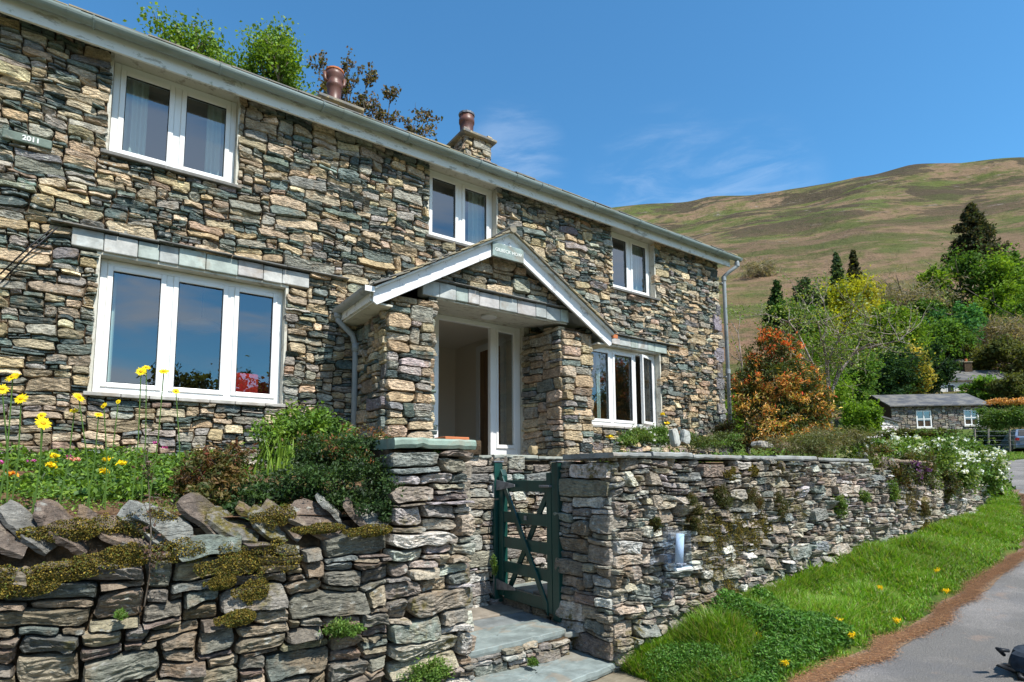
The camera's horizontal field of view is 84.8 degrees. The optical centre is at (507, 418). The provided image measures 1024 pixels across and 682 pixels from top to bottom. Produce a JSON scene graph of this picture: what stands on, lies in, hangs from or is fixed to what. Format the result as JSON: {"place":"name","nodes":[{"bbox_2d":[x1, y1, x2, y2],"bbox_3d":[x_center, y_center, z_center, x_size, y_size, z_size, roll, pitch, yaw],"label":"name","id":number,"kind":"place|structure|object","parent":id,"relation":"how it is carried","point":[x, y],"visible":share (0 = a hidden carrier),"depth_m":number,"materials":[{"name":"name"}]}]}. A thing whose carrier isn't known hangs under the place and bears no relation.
{"place":"outdoors","nodes":[
{"label":"outdoors","id":0,"kind":"place"},
{"bbox_2d":[0,465,362,529],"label":"garden bed","id":1,"kind":"object","parent":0,"point":[71,512],"visible":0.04,"depth_m":2.94,"materials":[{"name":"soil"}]},
{"bbox_2d":[31,417,51,513],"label":"daisy","id":2,"kind":"object","parent":1,"relation":"on","point":[43,422],"visible":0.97,"depth_m":2.52,"materials":[{"name":"yellow plant"}]},
{"bbox_2d":[0,442,250,502],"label":"ground cover","id":3,"kind":"object","parent":1,"relation":"on","point":[119,478],"visible":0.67,"depth_m":3.52,"materials":[{"name":"green plant"}]},
{"bbox_2d":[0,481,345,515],"bbox_3d":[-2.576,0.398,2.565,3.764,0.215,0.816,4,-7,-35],"label":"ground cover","id":4,"kind":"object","parent":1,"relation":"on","point":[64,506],"visible":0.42,"depth_m":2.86,"materials":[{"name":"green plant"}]},
{"bbox_2d":[165,437,257,505],"bbox_3d":[-1.604,0.301,3.083,0.468,0.437,0.485,4,-7,-35],"label":"shrub","id":5,"kind":"object","parent":1,"relation":"on","point":[205,481],"visible":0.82,"depth_m":3.05,"materials":[{"name":"brown plant"}]},
{"bbox_2d":[211,465,308,514],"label":"shrub","id":6,"kind":"object","parent":1,"relation":"on","point":[260,487],"visible":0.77,"depth_m":3.12,"materials":[{"name":"green plant"}]},
{"bbox_2d":[254,433,300,475],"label":"iris clump","id":7,"kind":"object","parent":1,"relation":"on","point":[279,450],"visible":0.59,"depth_m":4.33,"materials":[{"name":"green plant"}]},
{"bbox_2d":[241,398,359,467],"bbox_3d":[-1.845,0.221,5.100,1.004,0.856,0.768,1,-6,-15],"label":"shrub","id":8,"kind":"object","parent":1,"relation":"on","point":[285,425],"visible":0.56,"depth_m":4.99,"materials":[{"name":"green plant"}]},
{"bbox_2d":[269,421,409,523],"bbox_3d":[-1.033,0.311,3.481,0.884,0.642,0.917,4,-7,-35],"label":"shrub","id":9,"kind":"object","parent":1,"relation":"on","point":[350,459],"visible":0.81,"depth_m":3.28,"materials":[{"name":"green plant"}]},
{"bbox_2d":[467,604,579,641],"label":"path","id":10,"kind":"structure","parent":0,"point":[486,616],"depth_m":5.03,"materials":[{"name":"stone"}]},
{"bbox_2d":[513,581,546,595],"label":"path","id":11,"kind":"structure","parent":0,"point":[530,587],"depth_m":5.53,"materials":[{"name":"stone"}]},
{"bbox_2d":[57,0,1023,207],"label":"sky","id":12,"kind":"structure","parent":0,"point":[611,103],"materials":[{"name":"blue"}]},
{"bbox_2d":[588,670,648,681],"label":"ground slab","id":13,"kind":"structure","parent":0,"point":[619,676],"depth_m":4.14,"materials":[{"name":"stone"}]},
{"bbox_2d":[470,650,614,681],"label":"stone step","id":14,"kind":"object","parent":13,"relation":"on","point":[576,666],"visible":0.74,"depth_m":4.11,"materials":[{"name":"stone"}]},
{"bbox_2d":[241,429,1023,678],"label":"ground","id":15,"kind":"structure","parent":0,"point":[854,649],"depth_m":5.77,"materials":[{"name":"brown soil"}]},
{"bbox_2d":[123,1,231,61],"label":"birch tree","id":16,"kind":"object","parent":15,"relation":"on","point":[190,40],"visible":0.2,"depth_m":15.22,"materials":[{"name":"green plant"}]},
{"bbox_2d":[0,437,475,681],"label":"garden wall","id":17,"kind":"structure","parent":15,"relation":"on","point":[401,591],"depth_m":2.83,"materials":[{"name":"stone"}]},
{"bbox_2d":[131,420,176,606],"bbox_3d":[-1.566,0.414,2.470,0.176,0.812,0.183,4,-7,-35],"label":"weed","id":18,"kind":"object","parent":17,"relation":"attached to","point":[147,473],"visible":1,"depth_m":2.45,"materials":[{"name":"green plant"}]},
{"bbox_2d":[0,503,392,627],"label":"moss","id":19,"kind":"object","parent":17,"relation":"attached to","point":[214,583],"visible":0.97,"depth_m":2.60,"materials":[{"name":"green plant"}]},
{"bbox_2d":[318,616,366,641],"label":"weed","id":20,"kind":"object","parent":17,"relation":"attached to","point":[346,627],"visible":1,"depth_m":2.94,"materials":[{"name":"green plant"}]},
{"bbox_2d":[396,655,454,681],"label":"weed","id":21,"kind":"object","parent":17,"relation":"attached to","point":[436,671],"visible":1,"depth_m":3.21,"materials":[{"name":"green plant"}]},
{"bbox_2d":[225,12,318,95],"bbox_3d":[-6.970,-4.371,16.222,2.932,15.272,2.846,-2,-6,20],"label":"birch tree","id":22,"kind":"object","parent":15,"relation":"on","point":[273,49],"visible":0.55,"depth_m":16.12,"materials":[{"name":"green plant"}]},
{"bbox_2d":[0,0,742,466],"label":"cottage","id":23,"kind":"structure","parent":15,"relation":"on","point":[318,248],"depth_m":6.17,"materials":[{"name":"stone"}]},
{"bbox_2d":[2,128,51,149],"bbox_3d":[-4.170,-2.427,4.874,0.330,0.080,0.044,4,-7,-35],"label":"plaque","id":24,"kind":"object","parent":23,"relation":"attached to","point":[18,137],"visible":1,"depth_m":4.86,"materials":[{"name":"stone"}]},
{"bbox_2d":[107,272,117,381],"bbox_3d":[-3.820,-0.839,5.344,0.110,1.270,0.045,2,-6,-24],"label":"curtain","id":25,"kind":"object","parent":23,"relation":"hanging from","point":[112,328],"visible":0.12,"depth_m":5.38,"materials":[{"name":"grey fabric"}]},
{"bbox_2d":[123,78,148,155],"bbox_3d":[-3.758,-2.949,5.601,0.260,1.020,0.068,4,-7,-35],"label":"curtain","id":26,"kind":"object","parent":23,"relation":"hanging from","point":[136,114],"visible":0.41,"depth_m":5.63,"materials":[{"name":"grey fabric"}]},
{"bbox_2d":[83,251,288,407],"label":"window","id":27,"kind":"structure","parent":23,"relation":"in","point":[203,367],"depth_m":5.82,"materials":[{"name":"white plastic"}]},
{"bbox_2d":[178,287,220,332],"bbox_3d":[-3.579,-1.345,6.578,0.480,0.580,0.480,4,-7,-35],"label":"pendant lamp","id":28,"kind":"object","parent":23,"relation":"hanging from","point":[201,324],"visible":0.89,"depth_m":6.48,"materials":[{"name":"beige"}]},
{"bbox_2d":[204,105,224,176],"bbox_3d":[-3.115,-2.907,6.049,0.250,1.020,0.069,4,-7,-35],"label":"curtain","id":29,"kind":"object","parent":23,"relation":"hanging from","point":[214,149],"visible":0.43,"depth_m":6.03,"materials":[{"name":"grey fabric"}]},
{"bbox_2d":[236,372,268,393],"bbox_3d":[-2.991,-0.061,6.429,0.570,0.830,0.700,4,-7,-35],"label":"armchair","id":30,"kind":"object","parent":23,"relation":"in","point":[252,383],"visible":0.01,"depth_m":6.17,"materials":[{"name":"red fabric"}]},
{"bbox_2d":[425,163,497,247],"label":"window","id":31,"kind":"structure","parent":23,"relation":"in","point":[447,206],"depth_m":7.80,"materials":[{"name":"white plastic"}]},
{"bbox_2d":[468,191,484,243],"bbox_3d":[-0.435,-2.733,7.915,0.270,1.020,0.069,4,-7,-35],"label":"curtain","id":32,"kind":"object","parent":23,"relation":"hanging from","point":[476,218],"visible":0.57,"depth_m":7.92,"materials":[{"name":"grey fabric"}]},
{"bbox_2d":[492,242,523,263],"bbox_3d":[0.005,-1.940,6.551,0.440,0.165,0.033,4,-7,-35],"label":"name sign","id":33,"kind":"object","parent":23,"relation":"attached to","point":[506,252],"visible":1,"depth_m":6.53,"materials":[{"name":"stone"}]},
{"bbox_2d":[595,352,600,417],"bbox_3d":[1.468,-0.495,9.030,0.100,1.270,0.045,4,-7,-35],"label":"curtain","id":34,"kind":"object","parent":23,"relation":"hanging from","point":[598,401],"visible":0.77,"depth_m":9.02,"materials":[{"name":"grey fabric"}]},
{"bbox_2d":[591,344,662,429],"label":"window","id":35,"kind":"structure","parent":23,"relation":"in","point":[623,389],"depth_m":9.49,"materials":[{"name":"white plastic"}]},
{"bbox_2d":[632,246,642,291],"bbox_3d":[2.270,-2.533,9.795,0.230,1.070,0.066,4,-7,-35],"label":"curtain","id":36,"kind":"object","parent":23,"relation":"hanging from","point":[637,268],"visible":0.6,"depth_m":9.80,"materials":[{"name":"grey fabric"}]},
{"bbox_2d":[305,46,442,140],"bbox_3d":[-3.794,-3.891,15.482,3.891,13.449,1.880,1,-6,-11],"label":"maple tree","id":37,"kind":"object","parent":15,"relation":"on","point":[362,102],"visible":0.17,"depth_m":15.80,"materials":[{"name":"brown plant"}]},
{"bbox_2d":[470,636,569,680],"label":"step riser","id":38,"kind":"object","parent":15,"relation":"on","point":[511,658],"visible":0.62,"depth_m":4.18,"materials":[{"name":"stone"}]},
{"bbox_2d":[469,619,565,658],"bbox_3d":[-0.090,1.708,4.346,1.203,0.064,0.483,4,-7,-35],"label":"stone step","id":39,"kind":"object","parent":38,"relation":"on","point":[489,641],"visible":0.71,"depth_m":4.38,"materials":[{"name":"stone"}]},
{"bbox_2d":[503,596,555,621],"bbox_3d":[0.239,1.863,5.218,0.134,0.531,0.954,4,-7,-35],"label":"gate riser","id":40,"kind":"object","parent":15,"relation":"on","point":[528,609],"visible":0.07,"depth_m":5.21,"materials":[{"name":"stone"}]},
{"bbox_2d":[465,454,599,607],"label":"terrace wall","id":41,"kind":"structure","parent":15,"relation":"on","point":[515,467],"depth_m":5.64,"materials":[{"name":"stone"}]},
{"bbox_2d":[490,461,503,601],"bbox_3d":[-0.113,1.121,5.647,0.116,1.395,0.111,4,-7,-35],"label":"gate post","id":42,"kind":"object","parent":41,"relation":"on","point":[498,467],"visible":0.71,"depth_m":5.60,"materials":[{"name":"green paint"}]},
{"bbox_2d":[493,469,552,615],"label":"gate","id":43,"kind":"structure","parent":42,"relation":"attached to","point":[528,545],"depth_m":5.24,"materials":[{"name":"green paint"}]},
{"bbox_2d":[722,340,765,453],"bbox_3d":[14.175,-0.933,33.358,2.901,7.778,2.961,4,-7,-35],"label":"broadleaf tree","id":44,"kind":"object","parent":15,"relation":"on","point":[744,366],"visible":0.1,"depth_m":33.30,"materials":[{"name":"green plant"}]},
{"bbox_2d":[553,452,989,671],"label":"garden wall","id":45,"kind":"structure","parent":15,"relation":"on","point":[624,589],"depth_m":4.83,"materials":[{"name":"stone"}]},
{"bbox_2d":[550,461,565,622],"bbox_3d":[0.450,1.054,4.888,0.104,1.372,0.104,4,-7,-35],"label":"gate post","id":46,"kind":"object","parent":45,"relation":"on","point":[557,502],"visible":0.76,"depth_m":4.86,"materials":[{"name":"green paint"}]},
{"bbox_2d":[612,423,670,448],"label":"green clump","id":47,"kind":"object","parent":45,"relation":"on","point":[654,436],"visible":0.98,"depth_m":6.15,"materials":[{"name":"green plant"}]},
{"bbox_2d":[659,528,692,571],"bbox_3d":[1.349,1.053,4.544,0.230,0.322,0.202,4,-7,-35],"label":"leaflet box","id":48,"kind":"object","parent":45,"relation":"attached to","point":[677,556],"visible":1,"depth_m":4.52,"materials":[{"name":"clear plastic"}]},
{"bbox_2d":[710,483,734,509],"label":"heather tuft","id":49,"kind":"object","parent":45,"relation":"on","point":[721,500],"visible":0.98,"depth_m":5.07,"materials":[{"name":"green plant"}]},
{"bbox_2d":[742,486,766,516],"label":"heather tuft","id":50,"kind":"object","parent":45,"relation":"on","point":[753,498],"visible":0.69,"depth_m":5.32,"materials":[{"name":"green plant"}]},
{"bbox_2d":[772,488,790,523],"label":"heather tuft","id":51,"kind":"object","parent":45,"relation":"attached to","point":[778,499],"visible":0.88,"depth_m":5.56,"materials":[{"name":"green plant"}]},
{"bbox_2d":[698,463,930,595],"bbox_3d":[3.741,1.159,6.275,5.108,1.312,0.058,4,-7,-34],"label":"moss","id":52,"kind":"object","parent":45,"relation":"attached to","point":[754,472],"visible":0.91,"depth_m":5.19,"materials":[{"name":"green plant"}]},
{"bbox_2d":[750,423,880,457],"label":"grassy clump","id":53,"kind":"object","parent":45,"relation":"on","point":[811,442],"visible":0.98,"depth_m":7.32,"materials":[{"name":"green plant"}]},
{"bbox_2d":[853,438,967,505],"bbox_3d":[5.371,0.752,7.576,2.585,0.956,0.725,4,-7,-35],"label":"trailing plant","id":54,"kind":"object","parent":45,"relation":"on","point":[900,472],"visible":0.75,"depth_m":7.44,"materials":[{"name":"green plant"}]},
{"bbox_2d":[831,429,1015,504],"bbox_3d":[6.926,0.778,9.059,4.704,1.282,1.588,4,-7,-35],"label":"flowering shrub","id":55,"kind":"object","parent":45,"relation":"on","point":[967,461],"visible":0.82,"depth_m":8.43,"materials":[{"name":"white plant"}]},
{"bbox_2d":[755,279,795,402],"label":"conifer tree","id":56,"kind":"object","parent":15,"relation":"on","point":[777,287],"visible":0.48,"depth_m":56.76,"materials":[{"name":"green plant"}]},
{"bbox_2d":[758,292,831,404],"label":"broadleaf tree","id":57,"kind":"object","parent":15,"relation":"on","point":[777,305],"visible":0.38,"depth_m":55.16,"materials":[{"name":"green plant"}]},
{"bbox_2d":[614,490,1023,681],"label":"verge grass","id":58,"kind":"structure","parent":15,"relation":"on","point":[956,549],"depth_m":5.56,"materials":[{"name":"green plant"}]},
{"bbox_2d":[639,584,854,681],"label":"goosegrass","id":59,"kind":"object","parent":58,"relation":"on","point":[820,631],"visible":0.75,"depth_m":4.20,"materials":[{"name":"green plant"}]},
{"bbox_2d":[786,322,868,411],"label":"broadleaf tree","id":60,"kind":"object","parent":15,"relation":"on","point":[842,391],"visible":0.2,"depth_m":49.48,"materials":[{"name":"green plant"}]},
{"bbox_2d":[830,347,885,405],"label":"broadleaf tree","id":61,"kind":"object","parent":15,"relation":"on","point":[863,386],"visible":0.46,"depth_m":53.64,"materials":[{"name":"green plant"}]},
{"bbox_2d":[838,397,884,436],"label":"bush","id":62,"kind":"object","parent":15,"relation":"on","point":[864,414],"visible":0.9,"depth_m":33.49,"materials":[{"name":"green plant"}]},
{"bbox_2d":[786,493,1023,681],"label":"fallen needles","id":63,"kind":"object","parent":15,"relation":"on","point":[877,654],"visible":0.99,"depth_m":4.61,"materials":[{"name":"brown plant"}]},
{"bbox_2d":[870,425,963,440],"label":"bushes row","id":64,"kind":"object","parent":15,"relation":"on","point":[922,432],"visible":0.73,"depth_m":24.00,"materials":[{"name":"green plant"}]},
{"bbox_2d":[964,426,1018,444],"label":"hedge","id":65,"kind":"object","parent":15,"relation":"on","point":[992,434],"visible":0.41,"depth_m":38.50,"materials":[{"name":"green plant"}]},
{"bbox_2d":[965,405,1023,434],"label":"hedge","id":66,"kind":"object","parent":15,"relation":"on","point":[1002,419],"visible":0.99,"depth_m":37.45,"materials":[{"name":"green plant"}]},
{"bbox_2d":[999,429,1023,451],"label":"parked car","id":67,"kind":"object","parent":15,"relation":"on","point":[1017,434],"visible":0.69,"depth_m":34.44,"materials":[{"name":"silver metal"}]},
{"bbox_2d":[612,157,1023,429],"bbox_3d":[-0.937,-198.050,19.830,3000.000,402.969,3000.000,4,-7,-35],"label":"hillside","id":68,"kind":"structure","parent":0,"point":[908,216],"depth_m":418.57,"materials":[{"name":"green plant"}]},
{"bbox_2d":[732,256,781,278],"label":"broadleaf tree","id":69,"kind":"object","parent":68,"relation":"on","point":[766,269],"visible":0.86,"depth_m":297.54,"materials":[{"name":"green plant"}]},
{"bbox_2d":[789,272,829,371],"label":"pine tree","id":70,"kind":"object","parent":68,"relation":"on","point":[802,282],"visible":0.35,"depth_m":74.38,"materials":[{"name":"green plant"}]},
{"bbox_2d":[827,251,846,306],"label":"conifer tree","id":71,"kind":"object","parent":68,"relation":"on","point":[836,270],"visible":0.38,"depth_m":98.34,"materials":[{"name":"green plant"}]},
{"bbox_2d":[799,265,895,374],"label":"broadleaf tree","id":72,"kind":"object","parent":68,"relation":"on","point":[834,301],"visible":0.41,"depth_m":71.96,"materials":[{"name":"yellow plant"}]},
{"bbox_2d":[846,249,867,303],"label":"conifer tree","id":73,"kind":"object","parent":68,"relation":"on","point":[854,263],"visible":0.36,"depth_m":93.75,"materials":[{"name":"green plant"}]},
{"bbox_2d":[846,298,934,373],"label":"broadleaf tree","id":74,"kind":"object","parent":68,"relation":"on","point":[916,330],"visible":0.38,"depth_m":65.89,"materials":[{"name":"green plant"}]},
{"bbox_2d":[840,334,941,394],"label":"broadleaf tree","id":75,"kind":"object","parent":68,"relation":"on","point":[900,367],"visible":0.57,"depth_m":56.71,"materials":[{"name":"green plant"}]},
{"bbox_2d":[890,339,937,393],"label":"broadleaf tree","id":76,"kind":"object","parent":68,"relation":"on","point":[925,368],"visible":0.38,"depth_m":57.59,"materials":[{"name":"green plant"}]},
{"bbox_2d":[900,295,949,331],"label":"broadleaf tree","id":77,"kind":"object","parent":68,"relation":"on","point":[924,304],"visible":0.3,"depth_m":86.00,"materials":[{"name":"green plant"}]},
{"bbox_2d":[866,393,991,428],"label":"outbuilding","id":78,"kind":"structure","parent":68,"relation":"on","point":[929,411],"depth_m":49.49,"materials":[{"name":"grey stone"}]},
{"bbox_2d":[873,261,991,321],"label":"broadleaf tree","id":79,"kind":"object","parent":68,"relation":"on","point":[903,295],"visible":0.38,"depth_m":88.03,"materials":[{"name":"green plant"}]},
{"bbox_2d":[910,262,960,298],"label":"broadleaf tree","id":80,"kind":"object","parent":68,"relation":"on","point":[930,273],"visible":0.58,"depth_m":97.07,"materials":[{"name":"green plant"}]},
{"bbox_2d":[916,333,964,393],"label":"broadleaf tree","id":81,"kind":"object","parent":68,"relation":"on","point":[945,369],"visible":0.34,"depth_m":58.61,"materials":[{"name":"green plant"}]},
{"bbox_2d":[906,312,985,359],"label":"broadleaf tree","id":82,"kind":"object","parent":68,"relation":"on","point":[953,330],"visible":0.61,"depth_m":78.14,"materials":[{"name":"green plant"}]},
{"bbox_2d":[922,301,988,344],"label":"broadleaf tree","id":83,"kind":"object","parent":68,"relation":"on","point":[975,318],"visible":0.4,"depth_m":80.62,"materials":[{"name":"green plant"}]},
{"bbox_2d":[925,237,1007,316],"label":"broadleaf tree","id":84,"kind":"object","parent":68,"relation":"on","point":[972,268],"visible":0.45,"depth_m":96.32,"materials":[{"name":"green plant"}]},
{"bbox_2d":[942,341,996,370],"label":"broadleaf tree","id":85,"kind":"object","parent":68,"relation":"on","point":[968,348],"visible":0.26,"depth_m":77.37,"materials":[{"name":"green plant"}]},
{"bbox_2d":[935,359,1008,391],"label":"white cottage","id":86,"kind":"structure","parent":68,"relation":"on","point":[968,371],"depth_m":72.50,"materials":[{"name":"grey"}]},
{"bbox_2d":[938,201,1017,273],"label":"conifer tree","id":87,"kind":"object","parent":68,"relation":"on","point":[974,226],"visible":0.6,"depth_m":116.30,"materials":[{"name":"green plant"}]},
{"bbox_2d":[951,372,1016,400],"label":"broadleaf tree","id":88,"kind":"object","parent":68,"relation":"on","point":[976,389],"visible":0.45,"depth_m":61.96,"materials":[{"name":"green plant"}]},
{"bbox_2d":[962,276,1023,324],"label":"broadleaf tree","id":89,"kind":"object","parent":68,"relation":"on","point":[1000,301],"visible":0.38,"depth_m":90.52,"materials":[{"name":"green plant"}]},
{"bbox_2d":[967,332,1023,376],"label":"broadleaf tree","id":90,"kind":"object","parent":68,"relation":"on","point":[1007,351],"visible":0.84,"depth_m":73.23,"materials":[{"name":"green plant"}]},
{"bbox_2d":[969,312,1023,366],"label":"broadleaf tree","id":91,"kind":"object","parent":68,"relation":"on","point":[990,329],"visible":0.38,"depth_m":82.88,"materials":[{"name":"plant"}]},
{"bbox_2d":[971,243,1023,312],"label":"broadleaf tree","id":92,"kind":"object","parent":68,"relation":"on","point":[1004,262],"visible":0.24,"depth_m":93.51,"materials":[{"name":"green plant"}]},
{"bbox_2d":[983,369,1023,407],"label":"broadleaf tree","id":93,"kind":"object","parent":68,"relation":"on","point":[1011,382],"visible":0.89,"depth_m":59.20,"materials":[{"name":"green plant"}]},
{"bbox_2d":[834,459,1023,681],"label":"lane","id":94,"kind":"structure","parent":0,"point":[964,651],"depth_m":4.37,"materials":[{"name":"grey asphalt"}]},
{"bbox_2d":[995,644,1023,680],"bbox_3d":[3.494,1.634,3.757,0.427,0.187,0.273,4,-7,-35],"label":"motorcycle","id":95,"kind":"object","parent":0,"point":[1015,661],"visible":1,"depth_m":3.75,"materials":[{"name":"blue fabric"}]},
{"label":"garden bed","id":96,"kind":"structure","parent":0,"visible":0},
{"bbox_2d":[580,447,843,462],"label":"ground cover","id":97,"kind":"object","parent":96,"relation":"on","point":[747,454],"visible":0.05,"depth_m":6.76,"materials":[{"name":"green plant"}]},
{"bbox_2d":[679,429,747,451],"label":"green clump","id":98,"kind":"object","parent":96,"relation":"on","point":[719,439],"visible":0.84,"depth_m":7.12,"materials":[{"name":"green plant"}]},
{"bbox_2d":[708,417,773,452],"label":"bush","id":99,"kind":"object","parent":96,"relation":"on","point":[723,426],"visible":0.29,"depth_m":9.27,"materials":[{"name":"green plant"}]},
{"bbox_2d":[724,325,842,455],"bbox_3d":[4.173,-0.353,8.597,1.603,2.270,1.712,4,-7,-35],"label":"shrub","id":100,"kind":"object","parent":96,"relation":"on","point":[775,410],"visible":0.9,"depth_m":8.44,"materials":[{"name":"orange plant"}]},
{"bbox_2d":[729,269,950,457],"bbox_3d":[5.069,-0.969,8.873,2.697,3.199,1.842,-1,-6,11],"label":"tree","id":101,"kind":"object","parent":96,"relation":"on","point":[827,358],"visible":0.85,"depth_m":8.89,"materials":[{"name":"green plant"}]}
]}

